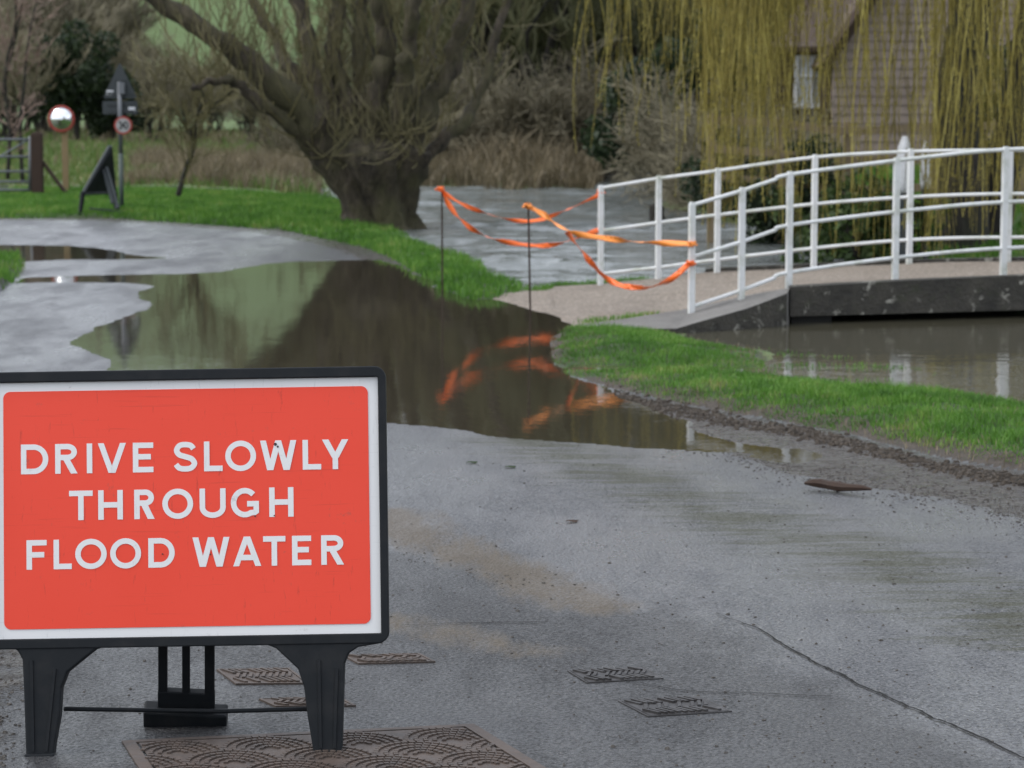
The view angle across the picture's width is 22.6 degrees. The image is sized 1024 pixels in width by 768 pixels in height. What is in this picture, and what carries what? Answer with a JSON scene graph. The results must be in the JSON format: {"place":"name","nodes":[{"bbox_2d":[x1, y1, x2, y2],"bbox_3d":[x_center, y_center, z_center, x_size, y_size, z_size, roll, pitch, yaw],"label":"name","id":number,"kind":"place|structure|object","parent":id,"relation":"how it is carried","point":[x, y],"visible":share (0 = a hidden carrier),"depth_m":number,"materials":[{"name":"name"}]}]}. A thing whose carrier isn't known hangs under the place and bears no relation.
{"place":"outdoors","nodes":[
{"label":"outdoors","id":0,"kind":"place"},
{"bbox_2d":[0,126,330,195],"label":"field grass","id":1,"kind":"structure","parent":0,"point":[78,170],"depth_m":60.99,"materials":[{"name":"plant"}]},
{"bbox_2d":[0,0,353,129],"bbox_3d":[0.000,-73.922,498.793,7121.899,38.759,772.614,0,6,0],"label":"hill","id":2,"kind":"structure","parent":0,"point":[180,37],"depth_m":157.93,"materials":[{"name":"green plant"}]},
{"bbox_2d":[0,218,1023,767],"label":"road","id":3,"kind":"structure","parent":0,"point":[440,488],"depth_m":8.88,"materials":[{"name":"asphalt"}]},
{"bbox_2d":[0,366,389,756],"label":"flood sign","id":4,"kind":"object","parent":3,"relation":"on","point":[186,509],"visible":0.99,"depth_m":6.90,"materials":[{"name":"red plastic"}]},
{"bbox_2d":[216,667,302,684],"bbox_3d":[-0.757,0.890,7.760,0.298,0.027,0.206,0,6,0],"label":"manhole cover","id":5,"kind":"object","parent":3,"relation":"on","point":[263,676],"visible":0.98,"depth_m":7.74,"materials":[{"name":"metal"}]},
{"bbox_2d":[259,697,355,706],"bbox_3d":[-0.593,0.926,7.423,0.289,0.027,0.110,0,6,0],"label":"manhole cover","id":6,"kind":"object","parent":3,"relation":"on","point":[288,702],"visible":0.48,"depth_m":7.40,"materials":[{"name":"metal"}]},
{"bbox_2d":[122,724,545,767],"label":"manhole cover","id":7,"kind":"object","parent":3,"relation":"on","point":[450,746],"visible":0.97,"depth_m":6.85,"materials":[{"name":"metal"}]},
{"bbox_2d":[347,653,434,664],"bbox_3d":[-0.384,0.862,7.982,0.286,0.026,0.122,0,6,-4],"label":"manhole cover","id":8,"kind":"object","parent":3,"relation":"on","point":[389,658],"visible":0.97,"depth_m":7.96,"materials":[{"name":"metal"}]},
{"bbox_2d":[0,245,822,463],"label":"flood puddle","id":9,"kind":"object","parent":3,"relation":"on","point":[486,367],"visible":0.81,"depth_m":18.60,"materials":[{"name":"brown liquid"}]},
{"bbox_2d":[0,394,1023,767],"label":"road grit","id":10,"kind":"object","parent":3,"relation":"on","point":[788,466],"visible":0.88,"depth_m":10.76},
{"bbox_2d":[567,666,662,683],"bbox_3d":[0.311,0.883,7.736,0.256,0.028,0.169,-1,7,-12],"label":"manhole cover","id":11,"kind":"object","parent":3,"relation":"on","point":[607,674],"visible":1,"depth_m":7.72,"materials":[{"name":"grey metal"}]},
{"bbox_2d":[618,696,731,716],"bbox_3d":[0.465,0.927,7.330,0.281,0.029,0.202,-1,7,-12],"label":"manhole cover","id":12,"kind":"object","parent":3,"relation":"on","point":[672,706],"visible":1,"depth_m":7.31,"materials":[{"name":"grey metal"}]},
{"bbox_2d":[623,679,827,695],"bbox_3d":[0.599,0.896,7.528,0.722,0.007,0.101,3,7,25],"label":"road crack","id":13,"kind":"object","parent":3,"relation":"on","point":[752,692],"visible":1,"depth_m":7.48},
{"bbox_2d":[614,385,1023,489],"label":"mud clods","id":14,"kind":"object","parent":3,"relation":"on","point":[819,437],"visible":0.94,"depth_m":13.22,"materials":[{"name":"soil"}]},
{"bbox_2d":[804,479,871,491],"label":"dead branch","id":15,"kind":"object","parent":3,"relation":"on","point":[838,486],"visible":1,"depth_m":11.41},
{"bbox_2d":[714,611,1023,757],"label":"road crack","id":16,"kind":"object","parent":3,"relation":"on","point":[852,680],"visible":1,"depth_m":7.45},
{"bbox_2d":[0,184,1023,470],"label":"verge","id":17,"kind":"structure","parent":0,"point":[568,360],"depth_m":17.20,"materials":[{"name":"plant"}]},
{"bbox_2d":[0,248,25,289],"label":"verge grass","id":18,"kind":"structure","parent":17,"relation":"on","point":[7,256],"depth_m":25.70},
{"bbox_2d":[0,0,65,179],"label":"pink twigged tree","id":19,"kind":"object","parent":17,"relation":"on","point":[9,58],"visible":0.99,"depth_m":46.59,"materials":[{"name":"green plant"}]},
{"bbox_2d":[30,132,66,193],"bbox_3d":[-7.975,-3.760,44.165,0.606,1.159,0.170,0,6,0],"label":"gate post","id":20,"kind":"object","parent":17,"relation":"on","point":[38,164],"visible":0.77,"depth_m":44.09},
{"bbox_2d":[0,136,31,190],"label":"field gate","id":21,"kind":"structure","parent":20,"relation":"attached to","point":[28,156],"depth_m":44.13,"materials":[{"name":"metal"}]},
{"bbox_2d":[48,105,74,188],"bbox_3d":[-7.882,-4.009,44.876,0.372,1.733,0.310,-5,8,-39],"label":"road mirror","id":22,"kind":"object","parent":17,"relation":"on","point":[61,118],"visible":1,"depth_m":44.80,"materials":[{"name":"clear glass"}]},
{"bbox_2d":[78,145,124,214],"bbox_3d":[-5.821,-2.943,37.144,0.501,1.027,1.010,3,7,23],"label":"temporary sign","id":23,"kind":"object","parent":17,"relation":"on","point":[101,180],"visible":0.96,"depth_m":37.12,"materials":[{"name":"black plastic"}]},
{"bbox_2d":[102,63,137,207],"bbox_3d":[-5.862,-3.596,38.312,0.523,2.381,0.109,0,6,0],"label":"road sign post","id":24,"kind":"object","parent":17,"relation":"on","point":[119,87],"visible":0.98,"depth_m":38.27,"materials":[{"name":"metal"}]},
{"bbox_2d":[116,24,280,195],"bbox_3d":[-4.957,-4.316,40.263,2.762,2.733,2.100,0,6,0],"label":"sapling","id":25,"kind":"object","parent":17,"relation":"on","point":[193,135],"visible":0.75,"depth_m":40.24,"materials":[{"name":"brown plant"}]},
{"bbox_2d":[0,181,531,299],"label":"verge grass","id":26,"kind":"structure","parent":17,"relation":"on","point":[238,207],"depth_m":36.12,"materials":[{"name":"plant"}]},
{"bbox_2d":[126,0,568,229],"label":"pollard willow","id":27,"kind":"object","parent":17,"relation":"on","point":[369,155],"visible":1,"depth_m":34.03,"materials":[{"name":"brown plant"}]},
{"bbox_2d":[441,191,442,293],"bbox_3d":[-0.629,-1.152,23.108,0.019,1.183,0.024,0,6,0],"label":"stake","id":28,"kind":"object","parent":17,"relation":"on","point":[442,242],"visible":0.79,"depth_m":23.09,"materials":[{"name":"metal"}]},
{"bbox_2d":[435,186,605,222],"bbox_3d":[0.073,-1.629,23.224,1.575,0.345,0.150,-1,7,-10],"label":"barrier tape","id":29,"kind":"object","parent":28,"relation":"attached to","point":[467,206],"visible":0.97,"depth_m":23.25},
{"bbox_2d":[549,325,1023,468],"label":"dead grass stems","id":30,"kind":"object","parent":17,"relation":"on","point":[936,447],"visible":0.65,"depth_m":15.03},
{"bbox_2d":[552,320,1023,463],"bbox_3d":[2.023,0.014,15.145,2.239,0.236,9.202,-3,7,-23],"label":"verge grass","id":31,"kind":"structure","parent":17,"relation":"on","point":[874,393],"depth_m":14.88,"materials":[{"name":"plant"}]},
{"bbox_2d":[0,141,1023,391],"bbox_3d":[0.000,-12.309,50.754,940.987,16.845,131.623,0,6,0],"label":"field","id":32,"kind":"structure","parent":0,"point":[674,205],"depth_m":40.50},
{"bbox_2d":[1,1,62,53],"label":"bare shrub","id":33,"kind":"object","parent":32,"relation":"on","point":[37,20],"visible":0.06,"depth_m":103.95,"materials":[{"name":"brown plant"}]},
{"bbox_2d":[0,0,92,141],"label":"bare shrub","id":34,"kind":"object","parent":32,"relation":"on","point":[32,71],"visible":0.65,"depth_m":85.30,"materials":[{"name":"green plant"}]},
{"bbox_2d":[1,0,134,131],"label":"bare shrub","id":35,"kind":"object","parent":32,"relation":"on","point":[28,123],"visible":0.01,"depth_m":110.86,"materials":[{"name":"brown plant"}]},
{"bbox_2d":[0,0,136,137],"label":"bare shrub","id":36,"kind":"object","parent":32,"relation":"on","point":[107,27],"visible":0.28,"depth_m":96.99,"materials":[{"name":"brown plant"}]},
{"bbox_2d":[5,0,142,133],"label":"bare shrub","id":37,"kind":"object","parent":32,"relation":"on","point":[54,23],"visible":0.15,"depth_m":104.68,"materials":[{"name":"brown plant"}]},
{"bbox_2d":[18,17,142,139],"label":"evergreen shrub","id":38,"kind":"object","parent":32,"relation":"on","point":[74,94],"visible":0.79,"depth_m":86.96,"materials":[{"name":"green plant"}]},
{"bbox_2d":[38,0,162,127],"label":"bare shrub","id":39,"kind":"object","parent":32,"relation":"on","point":[140,32],"visible":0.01,"depth_m":117.53,"materials":[{"name":"brown plant"}]},
{"bbox_2d":[41,0,162,129],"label":"bare shrub","id":40,"kind":"object","parent":32,"relation":"on","point":[139,15],"visible":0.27,"depth_m":108.35,"materials":[{"name":"brown plant"}]},
{"bbox_2d":[61,0,164,95],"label":"bare shrub","id":41,"kind":"object","parent":32,"relation":"on","point":[141,40],"visible":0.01,"depth_m":112.91,"materials":[{"name":"brown plant"}]},
{"bbox_2d":[88,67,146,139],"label":"evergreen shrub","id":42,"kind":"object","parent":32,"relation":"on","point":[136,121],"visible":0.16,"depth_m":89.48,"materials":[{"name":"green plant"}]},
{"bbox_2d":[101,25,183,132],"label":"bare shrub","id":43,"kind":"object","parent":32,"relation":"on","point":[120,58],"visible":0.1,"depth_m":106.97,"materials":[{"name":"brown plant"}]},
{"bbox_2d":[119,24,191,140],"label":"bare shrub","id":44,"kind":"object","parent":32,"relation":"on","point":[142,71],"visible":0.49,"depth_m":91.15,"materials":[{"name":"brown plant"}]},
{"bbox_2d":[35,120,280,164],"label":"dead grass","id":45,"kind":"structure","parent":32,"relation":"on","point":[101,137],"depth_m":86.57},
{"bbox_2d":[142,43,186,129],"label":"bare shrub","id":46,"kind":"object","parent":32,"relation":"on","point":[177,87],"visible":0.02,"depth_m":111.20,"materials":[{"name":"brown plant"}]},
{"bbox_2d":[160,53,232,130],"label":"bare shrub","id":47,"kind":"object","parent":32,"relation":"on","point":[186,84],"visible":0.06,"depth_m":105.11,"materials":[{"name":"brown plant"}]},
{"bbox_2d":[153,56,241,138],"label":"bare shrub","id":48,"kind":"object","parent":32,"relation":"on","point":[217,115],"visible":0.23,"depth_m":89.22,"materials":[{"name":"brown plant"}]},
{"bbox_2d":[176,43,241,130],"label":"bare shrub","id":49,"kind":"object","parent":32,"relation":"on","point":[217,126],"visible":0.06,"depth_m":109.17,"materials":[{"name":"brown plant"}]},
{"bbox_2d":[115,137,325,193],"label":"dead reeds","id":50,"kind":"object","parent":32,"relation":"on","point":[244,163],"visible":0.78,"depth_m":49.27,"materials":[{"name":"plant"}]},
{"bbox_2d":[209,65,278,134],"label":"bare shrub","id":51,"kind":"object","parent":32,"relation":"on","point":[237,108],"visible":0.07,"depth_m":103.52,"materials":[{"name":"brown plant"}]},
{"bbox_2d":[230,101,294,153],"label":"scrub bush","id":52,"kind":"object","parent":32,"relation":"on","point":[271,135],"visible":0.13,"depth_m":61.77,"materials":[{"name":"brown plant"}]},
{"bbox_2d":[215,68,310,140],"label":"bare shrub","id":53,"kind":"object","parent":32,"relation":"on","point":[239,103],"visible":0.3,"depth_m":85.35,"materials":[{"name":"brown plant"}]},
{"bbox_2d":[241,42,297,126],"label":"bare shrub","id":54,"kind":"object","parent":32,"relation":"on","point":[266,57],"visible":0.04,"depth_m":111.10,"materials":[{"name":"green plant"}]},
{"bbox_2d":[257,122,304,162],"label":"scrub bush","id":55,"kind":"object","parent":32,"relation":"on","point":[282,141],"visible":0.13,"depth_m":57.63,"materials":[{"name":"brown plant"}]},
{"bbox_2d":[266,23,371,86],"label":"bare tree","id":56,"kind":"object","parent":32,"relation":"on","point":[322,53],"visible":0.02,"depth_m":82.00,"materials":[{"name":"brown plant"}]},
{"bbox_2d":[256,3,437,106],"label":"bare shrub","id":57,"kind":"object","parent":32,"relation":"on","point":[323,39],"visible":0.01,"depth_m":75.19,"materials":[{"name":"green plant"}]},
{"bbox_2d":[284,0,549,90],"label":"bare tree","id":58,"kind":"object","parent":32,"relation":"on","point":[397,43],"visible":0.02,"depth_m":68.83,"materials":[{"name":"brown plant"}]},
{"bbox_2d":[321,0,527,96],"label":"bare tree","id":59,"kind":"object","parent":32,"relation":"on","point":[371,28],"visible":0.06,"depth_m":65.14,"materials":[{"name":"brown plant"}]},
{"bbox_2d":[284,0,569,97],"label":"bare tree","id":60,"kind":"object","parent":32,"relation":"on","point":[487,31],"visible":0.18,"depth_m":59.00,"materials":[{"name":"brown plant"}]},
{"bbox_2d":[388,68,501,168],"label":"scrub bush","id":61,"kind":"object","parent":32,"relation":"on","point":[434,134],"visible":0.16,"depth_m":53.08,"materials":[{"name":"brown plant"}]},
{"bbox_2d":[390,34,532,125],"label":"scrub bush","id":62,"kind":"object","parent":32,"relation":"on","point":[497,81],"visible":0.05,"depth_m":55.73,"materials":[{"name":"brown plant"}]},
{"bbox_2d":[430,46,550,161],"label":"scrub bush","id":63,"kind":"object","parent":32,"relation":"on","point":[496,94],"visible":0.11,"depth_m":54.11,"materials":[{"name":"brown plant"}]},
{"bbox_2d":[427,0,601,95],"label":"bare tree","id":64,"kind":"object","parent":32,"relation":"on","point":[513,44],"visible":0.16,"depth_m":59.92,"materials":[{"name":"brown plant"}]},
{"bbox_2d":[430,44,603,160],"bbox_3d":[0.004,-5.408,54.074,3.873,3.647,4.603,-6,9,-42],"label":"scrub bush","id":65,"kind":"object","parent":32,"relation":"on","point":[457,95],"visible":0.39,"depth_m":53.05,"materials":[{"name":"brown plant"}]},
{"bbox_2d":[403,0,670,129],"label":"bare tree","id":66,"kind":"object","parent":32,"relation":"on","point":[559,25],"visible":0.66,"depth_m":56.65,"materials":[{"name":"brown plant"}]},
{"bbox_2d":[422,3,651,103],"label":"bare tree","id":67,"kind":"object","parent":32,"relation":"on","point":[604,54],"visible":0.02,"depth_m":67.47,"materials":[{"name":"brown plant"}]},
{"bbox_2d":[432,46,643,174],"bbox_3d":[0.555,-5.383,54.343,5.063,3.508,4.260,2,7,17],"label":"scrub bush","id":68,"kind":"object","parent":32,"relation":"on","point":[504,105],"visible":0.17,"depth_m":53.22,"materials":[{"name":"brown plant"}]},
{"bbox_2d":[421,124,657,189],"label":"bank reeds","id":69,"kind":"object","parent":32,"relation":"on","point":[510,168],"visible":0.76,"depth_m":50.30,"materials":[{"name":"plant"}]},
{"bbox_2d":[473,16,641,163],"bbox_3d":[0.984,-5.521,53.793,4.090,4.387,4.330,-1,6,-8],"label":"scrub bush","id":70,"kind":"object","parent":32,"relation":"on","point":[594,101],"visible":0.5,"depth_m":52.84,"materials":[{"name":"brown plant"}]},
{"bbox_2d":[536,28,614,100],"bbox_3d":[1.780,-7.132,62.640,2.535,3.973,2.332,0,6,0],"label":"ivy tree","id":71,"kind":"object","parent":32,"relation":"on","point":[541,41],"visible":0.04,"depth_m":62.15,"materials":[{"name":"green plant"}]},
{"bbox_2d":[475,0,693,95],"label":"bare tree","id":72,"kind":"object","parent":32,"relation":"on","point":[558,45],"visible":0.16,"depth_m":61.38,"materials":[{"name":"brown plant"}]},
{"bbox_2d":[529,49,651,177],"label":"scrub bush","id":73,"kind":"object","parent":32,"relation":"on","point":[572,124],"visible":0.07,"depth_m":53.91,"materials":[{"name":"brown plant"}]},
{"bbox_2d":[531,0,793,86],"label":"bare tree","id":74,"kind":"object","parent":32,"relation":"on","point":[635,50],"visible":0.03,"depth_m":60.35,"materials":[{"name":"brown plant"}]},
{"bbox_2d":[578,17,772,169],"bbox_3d":[4.298,-5.110,46.656,6.149,3.256,3.041,0,6,0],"label":"laurel hedge","id":75,"kind":"object","parent":32,"relation":"on","point":[611,99],"visible":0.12,"depth_m":46.33,"materials":[{"name":"green plant"}]},
{"bbox_2d":[599,74,761,172],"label":"scrub bush","id":76,"kind":"object","parent":32,"relation":"on","point":[746,86],"depth_m":50.82,"materials":[{"name":"brown plant"}]},
{"bbox_2d":[615,46,757,186],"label":"scrub bush","id":77,"kind":"object","parent":32,"relation":"on","point":[659,132],"depth_m":45.55,"materials":[{"name":"brown plant"}]},
{"bbox_2d":[635,6,763,193],"bbox_3d":[3.240,-4.780,43.853,2.135,3.538,1.630,-3,7,-22],"label":"ivy tree","id":78,"kind":"object","parent":32,"relation":"on","point":[675,59],"visible":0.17,"depth_m":43.44,"materials":[{"name":"green plant"}]},
{"bbox_2d":[615,0,793,101],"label":"bare tree","id":79,"kind":"object","parent":32,"relation":"on","point":[678,14],"visible":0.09,"depth_m":58.49,"materials":[{"name":"brown plant"}]},
{"bbox_2d":[595,52,856,207],"bbox_3d":[3.304,-3.830,41.158,4.143,3.165,3.486,4,7,30],"label":"scrub bush","id":80,"kind":"object","parent":32,"relation":"on","point":[641,157],"visible":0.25,"depth_m":40.95,"materials":[{"name":"brown plant"}]},
{"bbox_2d":[632,85,863,221],"bbox_3d":[3.527,-3.131,37.065,3.222,2.407,2.711,-2,7,-18],"label":"scrub bush","id":81,"kind":"object","parent":32,"relation":"on","point":[690,122],"visible":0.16,"depth_m":36.76,"materials":[{"name":"brown plant"}]},
{"bbox_2d":[641,96,857,216],"bbox_3d":[3.447,-3.194,38.136,3.222,2.349,2.711,4,8,31],"label":"scrub bush","id":82,"kind":"object","parent":32,"relation":"on","point":[673,180],"visible":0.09,"depth_m":38.02,"materials":[{"name":"brown plant"}]},
{"bbox_2d":[673,124,844,243],"bbox_3d":[3.113,-2.307,31.401,2.329,1.767,1.872,0,6,0],"label":"laurel bush","id":83,"kind":"object","parent":32,"relation":"on","point":[756,202],"visible":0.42,"depth_m":31.04,"materials":[{"name":"green plant"}]},
{"bbox_2d":[762,42,821,141],"bbox_3d":[4.757,-4.612,43.457,1.062,2.409,1.901,0,6,0],"label":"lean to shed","id":84,"kind":"object","parent":32,"relation":"on","point":[813,48],"visible":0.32,"depth_m":42.72,"materials":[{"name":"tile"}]},
{"bbox_2d":[793,55,819,107],"bbox_3d":[4.991,-5.039,42.706,0.593,0.876,0.078,0,6,0],"label":"window","id":85,"kind":"structure","parent":84,"relation":"in","point":[814,87],"depth_m":42.71,"materials":[{"name":"white glass"}]},
{"bbox_2d":[573,0,1023,258],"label":"weeping willow","id":86,"kind":"object","parent":32,"relation":"on","point":[958,112],"visible":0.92,"depth_m":27.01,"materials":[{"name":"yellow plant"}]},
{"bbox_2d":[579,147,1023,333],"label":"footbridge","id":87,"kind":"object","parent":32,"relation":"on","point":[895,294],"visible":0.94,"depth_m":20.45,"materials":[{"name":"metal"}]},
{"bbox_2d":[440,191,604,247],"bbox_3d":[0.091,-1.495,23.233,1.525,0.537,0.143,-1,7,-10],"label":"barrier tape","id":88,"kind":"object","parent":87,"relation":"attached to","point":[451,208],"visible":0.96,"depth_m":23.25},
{"bbox_2d":[565,231,696,289],"bbox_3d":[1.037,-0.980,20.567,1.246,0.514,0.729,4,7,30],"label":"barrier tape","id":89,"kind":"object","parent":87,"relation":"attached to","point":[668,280],"visible":1,"depth_m":20.94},
{"bbox_2d":[707,114,1023,242],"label":"timber fence","id":90,"kind":"object","parent":32,"relation":"on","point":[781,156],"visible":0.23,"depth_m":31.07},
{"bbox_2d":[754,0,1016,173],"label":"barn","id":91,"kind":"structure","parent":32,"relation":"on","point":[903,112],"depth_m":41.69,"materials":[{"name":"brick"},{"name":"tile"}]},
{"bbox_2d":[806,163,1023,258],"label":"bank grass","id":92,"kind":"structure","parent":32,"relation":"on","point":[1018,224],"depth_m":28.63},
{"bbox_2d":[920,141,930,258],"bbox_3d":[4.442,-1.887,27.562,0.112,1.444,0.112,0,6,0],"label":"marker post","id":93,"kind":"object","parent":32,"relation":"on","point":[923,247],"visible":0.36,"depth_m":27.51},
{"bbox_2d":[981,39,1011,147],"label":"laurel bush","id":94,"kind":"object","parent":32,"relation":"on","point":[1005,67],"visible":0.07,"depth_m":32.46,"materials":[{"name":"green plant"}]},
{"bbox_2d":[493,290,585,326],"bbox_3d":[0.525,-0.476,20.968,2.850,0.268,8.580,0,6,0],"label":"path apron","id":95,"kind":"object","parent":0,"point":[542,301],"visible":0.09,"depth_m":22.29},
{"bbox_2d":[527,203,530,315],"bbox_3d":[0.143,-0.887,20.841,0.038,1.164,0.024,0,6,0],"label":"stake","id":96,"kind":"object","parent":95,"relation":"on","point":[528,213],"visible":0.81,"depth_m":20.82,"materials":[{"name":"metal"}]},
{"bbox_2d":[522,202,697,246],"bbox_3d":[0.745,-1.266,20.369,1.596,0.321,0.260,4,8,31],"label":"barrier tape","id":97,"kind":"object","parent":96,"relation":"attached to","point":[580,234],"visible":1,"depth_m":20.41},
{"bbox_2d":[522,275,651,290],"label":"path side grass","id":98,"kind":"structure","parent":95,"relation":"on","point":[546,286],"depth_m":23.67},
{"bbox_2d":[321,165,1023,288],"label":"river","id":99,"kind":"structure","parent":0,"point":[565,261],"depth_m":33.00,"materials":[{"name":"grey liquid"}]},
{"bbox_2d":[545,261,1023,324],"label":"path","id":100,"kind":"structure","parent":0,"point":[574,303],"depth_m":21.90,"materials":[{"name":"concrete"}]},
{"bbox_2d":[573,310,659,324],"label":"path edge grass","id":101,"kind":"structure","parent":100,"relation":"on","point":[597,319],"depth_m":19.98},
{"bbox_2d":[564,310,1023,402],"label":"flood pool","id":102,"kind":"structure","parent":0,"point":[978,351],"depth_m":18.16,"materials":[{"name":"brown liquid"}]},
{"bbox_2d":[666,348,935,381],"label":"drowned grass","id":103,"kind":"structure","parent":102,"relation":"on","point":[840,378],"depth_m":16.88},
{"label":"river bed","id":104,"kind":"structure","parent":0,"visible":0},
{"bbox_2d":[531,0,697,163],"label":"bare tree","id":105,"kind":"object","parent":104,"relation":"on","point":[657,39],"visible":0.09,"depth_m":64.86,"materials":[{"name":"brown plant"}]},
{"bbox_2d":[649,203,665,220],"bbox_3d":[2.068,-2.349,36.551,0.255,0.468,0.255,0,6,0],"label":"tree stump","id":106,"kind":"object","parent":104,"relation":"on","point":[652,212],"visible":0.39,"depth_m":36.48,"materials":[{"name":"plant"}]},
{"bbox_2d":[766,159,953,263],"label":"laurel bush","id":107,"kind":"object","parent":104,"relation":"on","point":[845,230],"visible":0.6,"depth_m":27.34,"materials":[{"name":"green plant"}]},
{"bbox_2d":[897,136,911,259],"bbox_3d":[4.107,-1.772,26.870,0.188,1.647,0.188,0,6,0],"label":"marker post","id":108,"kind":"object","parent":104,"relation":"on","point":[902,145],"visible":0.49,"depth_m":26.77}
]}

